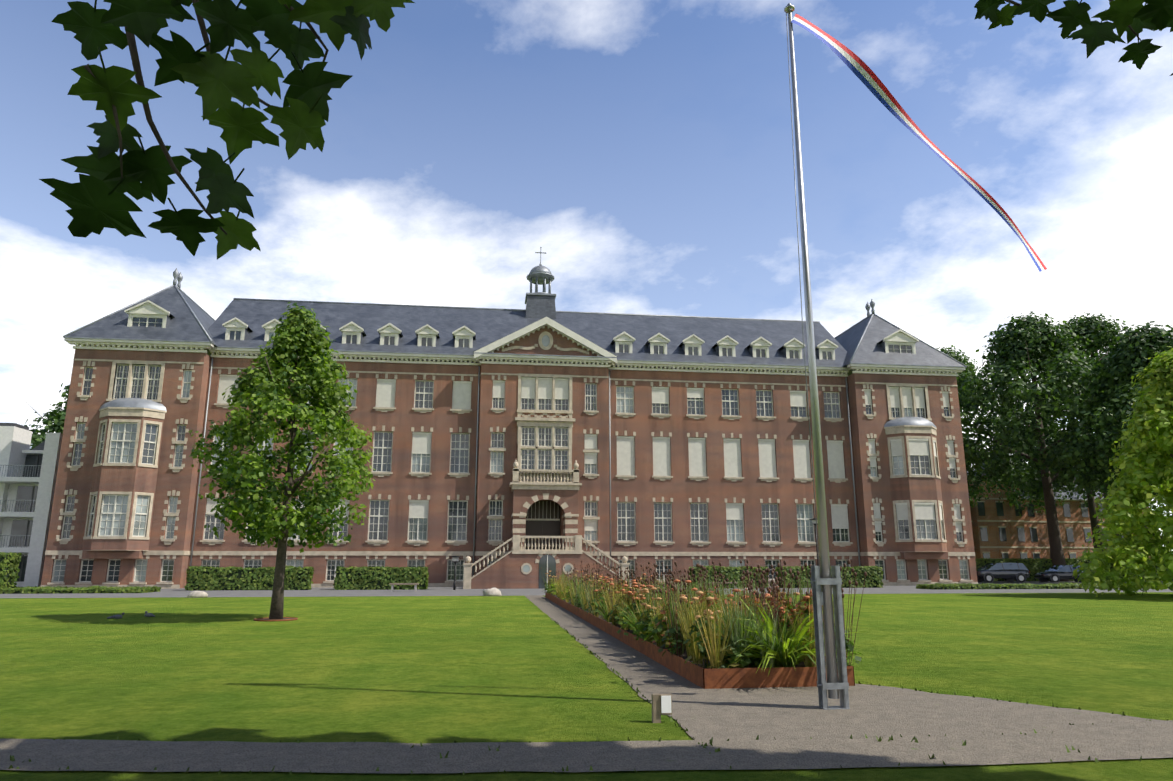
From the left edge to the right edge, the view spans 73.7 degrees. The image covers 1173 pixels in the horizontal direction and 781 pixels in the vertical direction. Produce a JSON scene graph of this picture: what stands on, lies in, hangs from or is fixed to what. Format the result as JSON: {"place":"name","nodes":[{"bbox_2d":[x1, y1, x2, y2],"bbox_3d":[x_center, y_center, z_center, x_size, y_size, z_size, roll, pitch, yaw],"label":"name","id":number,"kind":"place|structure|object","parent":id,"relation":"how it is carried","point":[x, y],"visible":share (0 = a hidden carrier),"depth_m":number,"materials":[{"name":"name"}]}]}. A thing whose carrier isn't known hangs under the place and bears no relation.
{"place":"outdoors","nodes":[
{"label":"outdoors","id":0,"kind":"place"},
{"bbox_2d":[0,592,1172,780],"bbox_3d":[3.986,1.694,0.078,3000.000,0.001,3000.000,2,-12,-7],"label":"lawn","id":1,"kind":"structure","parent":0,"point":[429,669],"depth_m":11.92,"materials":[{"name":"green plant"}]},
{"bbox_2d":[0,552,21,589],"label":"hedge","id":2,"kind":"object","parent":1,"relation":"on","point":[9,568],"visible":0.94,"depth_m":42.80,"materials":[{"name":"green plant"}]},
{"bbox_2d":[0,423,62,586],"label":"modern apartment block","id":3,"kind":"structure","parent":1,"relation":"on","point":[28,476],"depth_m":54.31,"materials":[{"name":"grey paint"}]},
{"bbox_2d":[24,383,69,449],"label":"tree","id":4,"kind":"object","parent":1,"relation":"on","point":[56,419],"visible":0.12,"depth_m":89.59,"materials":[{"name":"green plant"}]},
{"bbox_2d":[0,585,160,593],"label":"ground cover","id":5,"kind":"object","parent":1,"relation":"on","point":[66,589],"visible":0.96,"depth_m":42.39,"materials":[{"name":"green plant"}]},
{"bbox_2d":[107,612,123,618],"bbox_3d":[-13.996,6.715,23.253,0.432,0.225,0.146,4,-13,-19],"label":"pigeon","id":6,"kind":"object","parent":1,"relation":"on","point":[117,616],"visible":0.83,"depth_m":23.21,"materials":[{"name":"grey"}]},
{"bbox_2d":[144,611,154,616],"bbox_3d":[-13.385,6.883,24.013,0.428,0.225,0.162,-2,-13,10],"label":"pigeon","id":7,"kind":"object","parent":1,"relation":"on","point":[147,614],"visible":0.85,"depth_m":23.96,"materials":[{"name":"grey"}]},
{"bbox_2d":[186,591,207,597],"bbox_3d":[-18.572,9.739,37.401,0.943,0.323,0.658,2,-12,-7],"label":"boulder","id":8,"kind":"object","parent":1,"relation":"on","point":[197,594],"visible":0.98,"depth_m":37.17,"materials":[{"name":"white stone"}]},
{"bbox_2d":[184,565,313,590],"bbox_3d":[-20.420,11.446,47.496,7.279,1.611,1.349,2,-12,-7],"label":"hedge","id":9,"kind":"object","parent":1,"relation":"on","point":[206,578],"visible":0.98,"depth_m":47.00,"materials":[{"name":"green plant"}]},
{"bbox_2d":[254,617,297,621],"bbox_3d":[-9.045,6.664,22.785,1.200,0.045,1.200,2,-12,-7],"label":"ring","id":10,"kind":"object","parent":1,"relation":"on","point":[266,619],"visible":0.77,"depth_m":22.61,"materials":[{"name":"brown soil"}]},
{"bbox_2d":[189,302,374,619],"bbox_3d":[-9.215,1.957,23.758,5.765,9.661,5.488,2,-12,-7],"label":"linden tree","id":11,"kind":"object","parent":10,"relation":"on","point":[269,387],"visible":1,"depth_m":23.15,"materials":[{"name":"green plant"}]},
{"bbox_2d":[333,566,428,589],"bbox_3d":[-12.675,11.664,48.451,5.741,1.589,1.309,2,-12,-7],"label":"hedge","id":12,"kind":"object","parent":1,"relation":"on","point":[365,578],"visible":0.92,"depth_m":47.97,"materials":[{"name":"green plant"}]},
{"bbox_2d":[483,587,501,595],"bbox_3d":[-4.714,10.068,39.117,0.977,0.418,0.675,2,-12,-7],"label":"boulder","id":13,"kind":"object","parent":1,"relation":"on","point":[494,591],"visible":0.98,"depth_m":38.87,"materials":[{"name":"white stone"}]},
{"bbox_2d":[57,592,1048,597],"bbox_3d":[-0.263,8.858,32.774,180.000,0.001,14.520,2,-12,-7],"label":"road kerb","id":14,"kind":"structure","parent":1,"relation":"on","point":[465,595],"depth_m":39.09,"materials":[{"name":"stone"}]},
{"bbox_2d":[8,618,1167,774],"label":"grass tufts","id":15,"kind":"object","parent":1,"relation":"on","point":[671,720],"visible":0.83,"depth_m":7.21,"materials":[{"name":"green plant"}]},
{"bbox_2d":[651,693,671,722],"bbox_3d":[0.794,3.343,8.228,0.200,0.280,0.100,2,-12,-7],"label":"marker post","id":16,"kind":"object","parent":1,"relation":"on","point":[661,704],"visible":1,"depth_m":8.20,"materials":[{"name":"grey wood"}]},
{"bbox_2d":[545,592,854,688],"bbox_3d":[0.832,6.817,23.983,2.100,0.260,27.900,2,-12,-7],"label":"planter edging","id":17,"kind":"object","parent":1,"relation":"on","point":[800,674],"visible":0.42,"depth_m":10.56,"materials":[{"name":"metal"}]},
{"bbox_2d":[542,559,866,674],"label":"flower bed plants","id":18,"kind":"object","parent":17,"relation":"on","point":[741,630],"visible":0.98,"depth_m":11.88,"materials":[{"name":"plant"}]},
{"bbox_2d":[687,565,768,587],"bbox_3d":[9.275,12.245,51.164,5.315,1.584,1.333,2,-12,-7],"label":"hedge","id":19,"kind":"object","parent":1,"relation":"on","point":[732,571],"visible":0.54,"depth_m":50.74,"materials":[{"name":"green plant"}]},
{"bbox_2d":[775,566,882,587],"bbox_3d":[16.141,12.433,52.036,7.156,1.550,1.321,2,-12,-7],"label":"hedge","id":20,"kind":"object","parent":1,"relation":"on","point":[873,578],"visible":0.6,"depth_m":51.73,"materials":[{"name":"green plant"}]},
{"bbox_2d":[936,345,1065,508],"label":"oak tree","id":21,"kind":"object","parent":1,"relation":"on","point":[970,367],"visible":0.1,"depth_m":97.90,"materials":[{"name":"green plant"}]},
{"bbox_2d":[916,582,1171,589],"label":"ground cover","id":22,"kind":"object","parent":1,"relation":"on","point":[955,586],"visible":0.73,"depth_m":49.12,"materials":[{"name":"green plant"}]},
{"bbox_2d":[967,464,1152,558],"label":"brick building","id":23,"kind":"structure","parent":1,"relation":"on","point":[1000,530],"depth_m":110.43,"materials":[{"name":"brick"}]},
{"bbox_2d":[992,370,1153,550],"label":"oak tree","id":24,"kind":"object","parent":1,"relation":"on","point":[1090,504],"visible":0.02,"depth_m":106.37,"materials":[{"name":"green plant"}]},
{"bbox_2d":[975,558,1172,580],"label":"hedge","id":25,"kind":"object","parent":1,"relation":"on","point":[1033,566],"visible":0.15,"depth_m":69.83,"materials":[{"name":"green"}]},
{"bbox_2d":[1072,346,1172,596],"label":"tree","id":26,"kind":"object","parent":1,"relation":"on","point":[1147,460],"visible":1,"depth_m":38.16,"materials":[{"name":"green plant"}]},
{"bbox_3d":[3.022,-4.080,0.183,23.592,11.399,13.823,2,-12,-7],"label":"plane tree trunk and canopy","id":27,"kind":"object","parent":1,"relation":"on","visible":0},
{"bbox_2d":[39,0,414,258],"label":"overhanging plane tree","id":28,"kind":"object","parent":27,"relation":"attached to","point":[96,200],"visible":1,"depth_m":1.54,"materials":[{"name":"green plant"}]},
{"bbox_2d":[974,0,1172,75],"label":"overhanging plane tree","id":29,"kind":"object","parent":27,"relation":"attached to","point":[1133,19],"visible":1,"depth_m":2.38,"materials":[{"name":"green plant"}]},
{"bbox_2d":[0,595,1172,772],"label":"gravel path","id":30,"kind":"structure","parent":0,"point":[792,720],"depth_m":7.14,"materials":[{"name":"grey gravel"}]},
{"bbox_2d":[784,3,1046,709],"bbox_3d":[4.289,-0.886,9.951,3.249,9.280,0.308,0,-12,1],"label":"flagpole","id":31,"kind":"object","parent":30,"relation":"on","point":[836,685],"visible":1,"depth_m":9.73,"materials":[{"name":"metal"}]},
{"bbox_2d":[0,581,1172,597],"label":"forecourt road","id":32,"kind":"structure","parent":0,"point":[323,591],"depth_m":43.52,"materials":[{"name":"grey asphalt"}]},
{"bbox_2d":[451,555,459,589],"bbox_3d":[-8.040,11.140,47.837,0.760,2.060,0.760,2,-12,-7],"label":"lamp post","id":33,"kind":"object","parent":32,"relation":"on","point":[455,558],"visible":0.96,"depth_m":47.81,"materials":[{"name":"black metal"}]},
{"bbox_2d":[40,247,977,588],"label":"large brick building","id":34,"kind":"structure","parent":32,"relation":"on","point":[532,441],"depth_m":56.48,"materials":[{"name":"brick"}]},
{"bbox_2d":[390,582,736,591],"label":"benches","id":35,"kind":"object","parent":32,"relation":"on","point":[393,584],"visible":0.48,"depth_m":45.07,"materials":[{"name":"stone"}]},
{"bbox_2d":[809,518,818,565],"bbox_3d":[14.852,10.463,50.342,0.760,4.460,0.760,2,-12,-7],"label":"lamp post","id":36,"kind":"object","parent":32,"relation":"on","point":[814,521],"visible":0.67,"depth_m":50.53,"materials":[{"name":"black metal"}]},
{"bbox_2d":[960,412,986,493],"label":"oak tree","id":37,"kind":"object","parent":32,"relation":"on","point":[968,482],"depth_m":83.85,"materials":[{"name":"green plant"}]},
{"bbox_2d":[976,562,1029,582],"bbox_3d":[34.613,15.294,65.677,4.440,1.671,1.880,0,-12,-2],"label":"car","id":38,"kind":"object","parent":32,"relation":"on","point":[1005,571],"visible":0.9,"depth_m":64.84,"materials":[{"name":"blue paint"}]},
{"bbox_2d":[957,311,1131,580],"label":"oak tree","id":39,"kind":"object","parent":32,"relation":"on","point":[1030,345],"visible":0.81,"depth_m":71.04,"materials":[{"name":"green plant"}]},
{"bbox_2d":[1034,565,1090,582],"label":"station wagon","id":40,"kind":"object","parent":32,"relation":"on","point":[1055,574],"visible":0.6,"depth_m":65.02,"materials":[{"name":"blue paint"}]},
{"bbox_2d":[979,310,1164,558],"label":"oak tree","id":41,"kind":"object","parent":32,"relation":"on","point":[1098,333],"visible":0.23,"depth_m":82.77,"materials":[{"name":"green plant"}]},
{"bbox_2d":[1025,321,1172,514],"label":"oak tree","id":42,"kind":"object","parent":32,"relation":"on","point":[1134,350],"visible":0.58,"depth_m":63.25,"materials":[{"name":"green plant"}]},
{"bbox_2d":[0,0,1172,550],"label":"sky","id":43,"kind":"structure","parent":0,"point":[645,147],"materials":[{"name":"blue"}]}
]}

